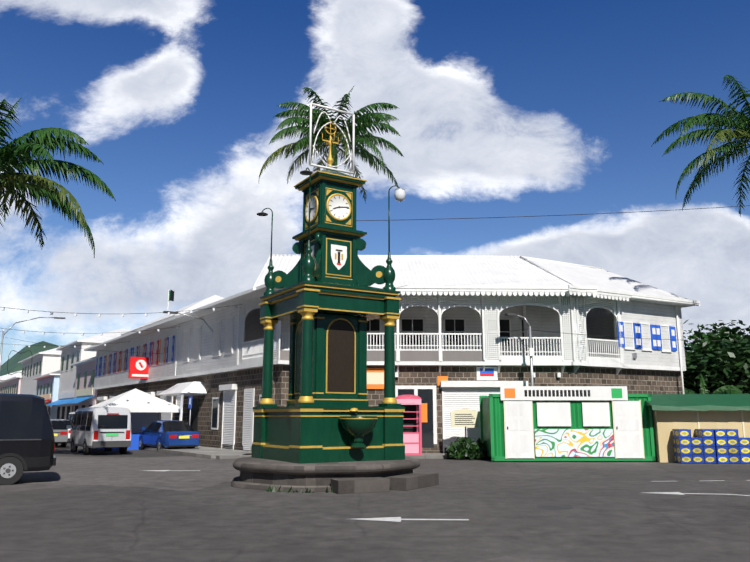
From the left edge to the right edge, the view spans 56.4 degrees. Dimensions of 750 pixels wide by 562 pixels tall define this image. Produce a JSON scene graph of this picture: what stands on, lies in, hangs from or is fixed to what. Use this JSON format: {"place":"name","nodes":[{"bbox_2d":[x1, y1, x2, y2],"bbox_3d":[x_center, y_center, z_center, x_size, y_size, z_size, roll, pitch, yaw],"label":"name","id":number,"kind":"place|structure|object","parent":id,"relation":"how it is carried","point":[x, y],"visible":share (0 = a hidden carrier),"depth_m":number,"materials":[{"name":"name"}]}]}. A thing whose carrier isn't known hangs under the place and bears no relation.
{"place":"outdoors","nodes":[
{"label":"outdoors","id":0,"kind":"place"},
{"bbox_2d":[0,341,61,375],"bbox_3d":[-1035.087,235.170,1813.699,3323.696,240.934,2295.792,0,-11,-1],"label":"hills","id":1,"kind":"structure","parent":0,"point":[14,365],"depth_m":1813.61,"materials":[{"name":"green plant"}]},
{"bbox_2d":[61,419,71,442],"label":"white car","id":2,"kind":"object","parent":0,"point":[68,422],"visible":0.06,"depth_m":44.09,"materials":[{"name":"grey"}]},
{"bbox_2d":[144,447,490,458],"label":"pavement","id":3,"kind":"structure","parent":0,"point":[422,456],"depth_m":28.41,"materials":[{"name":"grey concrete"}]},
{"bbox_2d":[395,395,421,454],"bbox_3d":[1.334,5.944,28.673,1.020,2.540,1.030,1,-11,-5],"label":"phone box","id":4,"kind":"object","parent":3,"relation":"on","point":[412,438],"visible":0.56,"depth_m":28.34,"materials":[{"name":"pink metal"}]},
{"bbox_2d":[0,440,749,561],"bbox_3d":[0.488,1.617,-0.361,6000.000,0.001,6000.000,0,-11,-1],"label":"ground","id":5,"kind":"structure","parent":0,"point":[97,505],"depth_m":11.88,"materials":[{"name":"grey asphalt"}]},
{"bbox_2d":[0,393,55,484],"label":"black van","id":6,"kind":"object","parent":5,"relation":"on","point":[27,441],"visible":1,"depth_m":17.55,"materials":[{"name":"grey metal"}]},
{"bbox_2d":[0,98,115,257],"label":"palm","id":7,"kind":"object","parent":5,"relation":"on","point":[37,186],"visible":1,"depth_m":23.92,"materials":[{"name":"green"}]},
{"bbox_2d":[51,419,67,446],"bbox_3d":[-18.162,8.387,38.583,1.698,1.510,4.040,7,-13,-33],"label":"van","id":8,"kind":"object","parent":5,"relation":"on","point":[60,430],"visible":0.42,"depth_m":37.31,"materials":[{"name":"grey metal"}]},
{"bbox_2d":[0,328,129,419],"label":"buildings","id":9,"kind":"structure","parent":5,"relation":"on","point":[60,380],"depth_m":71.18,"materials":[{"name":"white paint"}]},
{"bbox_2d":[67,412,74,424],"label":"van","id":10,"kind":"object","parent":5,"relation":"on","point":[71,416],"visible":0.02,"depth_m":56.10,"materials":[{"name":"grey"}]},
{"bbox_2d":[66,407,130,454],"bbox_3d":[-12.679,6.868,32.185,2.120,2.060,4.870,7,-13,-33],"label":"silver van","id":11,"kind":"object","parent":5,"relation":"on","point":[108,428],"visible":1,"depth_m":30.47,"materials":[{"name":"grey metal"}]},
{"bbox_2d":[91,388,179,450],"bbox_3d":[-12.651,7.189,36.577,3.820,3.100,3.820,7,-13,-33],"label":"market tent","id":12,"kind":"object","parent":5,"relation":"on","point":[144,408],"visible":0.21,"depth_m":35.91,"materials":[{"name":"white fabric"}]},
{"bbox_2d":[138,420,199,450],"bbox_3d":[-10.357,7.666,34.755,2.100,1.470,4.440,8,-14,-37],"label":"blue sedan","id":13,"kind":"object","parent":5,"relation":"on","point":[161,434],"visible":0.9,"depth_m":33.49,"materials":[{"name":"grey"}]},
{"bbox_2d":[84,284,449,458],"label":"building wing","id":14,"kind":"structure","parent":5,"relation":"on","point":[216,374],"depth_m":36.34,"materials":[{"name":"paint"}]},
{"bbox_2d":[0,205,749,347],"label":"overhead wires","id":15,"kind":"object","parent":14,"relation":"attached to","point":[51,313],"visible":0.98,"depth_m":31.35,"materials":[{"name":"grey"}]},
{"bbox_2d":[0,311,533,424],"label":"street lamps","id":16,"kind":"object","parent":5,"relation":"on","point":[531,352],"visible":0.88,"depth_m":35.40,"materials":[{"name":"grey metal"}]},
{"bbox_2d":[266,484,390,492],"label":"weeds","id":17,"kind":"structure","parent":5,"relation":"on","point":[273,489],"depth_m":15.51,"materials":[{"name":"green plant"}]},
{"bbox_2d":[259,86,403,203],"bbox_3d":[-2.191,-1.536,38.172,7.701,20.838,8.559,-4,-12,21],"label":"palm","id":18,"kind":"object","parent":5,"relation":"on","point":[367,137],"visible":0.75,"depth_m":39.15,"materials":[{"name":"green"}]},
{"bbox_2d":[231,456,438,493],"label":"stone plinth","id":19,"kind":"structure","parent":5,"relation":"on","point":[355,477],"depth_m":15.89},
{"bbox_2d":[252,120,405,463],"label":"clock tower","id":20,"kind":"structure","parent":19,"relation":"on","point":[328,302],"depth_m":17.89,"materials":[{"name":"green metal"}]},
{"bbox_2d":[309,103,354,173],"bbox_3d":[-1.190,-3.798,19.488,1.415,2.178,0.064,7,-13,-31],"label":"tower frame","id":21,"kind":"object","parent":20,"relation":"attached to","point":[352,168],"visible":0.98,"depth_m":19.53,"materials":[{"name":"white metal"}]},
{"bbox_2d":[5,296,735,509],"bbox_3d":[-3.375,3.608,29.682,60.414,7.508,27.641,-3,-11,17],"label":"street clutter","id":22,"kind":"object","parent":5,"relation":"on","point":[558,507],"visible":0.44,"depth_m":32.26,"materials":[{"name":"beige"}]},
{"bbox_2d":[145,470,749,521],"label":"road markings","id":23,"kind":"object","parent":5,"relation":"on","point":[397,519],"visible":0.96,"depth_m":11.60,"materials":[{"name":"paint"}]},
{"bbox_2d":[450,408,479,437],"bbox_3d":[3.673,6.155,28.292,1.240,1.980,0.070,2,-11,-9],"label":"info plaque","id":24,"kind":"object","parent":5,"relation":"on","point":[465,418],"visible":0.81,"depth_m":28.38,"materials":[{"name":"beige paint"}]},
{"bbox_2d":[444,436,490,459],"bbox_3d":[3.995,6.577,27.505,2.585,0.911,1.572,0,-11,-1],"label":"hedge shrub","id":25,"kind":"object","parent":5,"relation":"on","point":[472,449],"visible":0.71,"depth_m":27.13,"materials":[{"name":"green plant"}]},
{"bbox_2d":[253,254,699,452],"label":"corner building","id":26,"kind":"structure","parent":5,"relation":"on","point":[440,378],"depth_m":31.34,"materials":[{"name":"paint"}]},
{"bbox_2d":[479,386,655,461],"bbox_3d":[7.307,5.538,27.157,6.102,2.760,2.600,0,-11,-1],"label":"kiosk","id":27,"kind":"object","parent":5,"relation":"on","point":[564,423],"visible":0.94,"depth_m":25.98,"materials":[{"name":"green"}]},
{"bbox_2d":[645,394,749,463],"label":"market stall","id":28,"kind":"object","parent":5,"relation":"on","point":[701,428],"visible":0.94,"depth_m":25.60,"materials":[{"name":"brown wood"}]},
{"bbox_2d":[651,75,749,216],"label":"palm","id":29,"kind":"object","parent":5,"relation":"on","point":[740,129],"visible":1,"depth_m":32.70,"materials":[{"name":"green"}]},
{"bbox_2d":[684,373,741,393],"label":"shrub","id":30,"kind":"object","parent":5,"relation":"on","point":[727,389],"visible":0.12,"depth_m":40.04,"materials":[{"name":"green plant"}]},
{"bbox_2d":[683,334,749,393],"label":"tree","id":31,"kind":"object","parent":5,"relation":"on","point":[728,364],"visible":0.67,"depth_m":49.37,"materials":[{"name":"green plant"}]},
{"bbox_2d":[683,320,749,358],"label":"tree","id":32,"kind":"object","parent":5,"relation":"on","point":[725,331],"visible":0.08,"depth_m":56.39,"materials":[{"name":"green plant"}]},
{"bbox_2d":[0,0,749,364],"label":"sky","id":33,"kind":"structure","parent":0,"point":[510,109],"materials":[{"name":"blue"}]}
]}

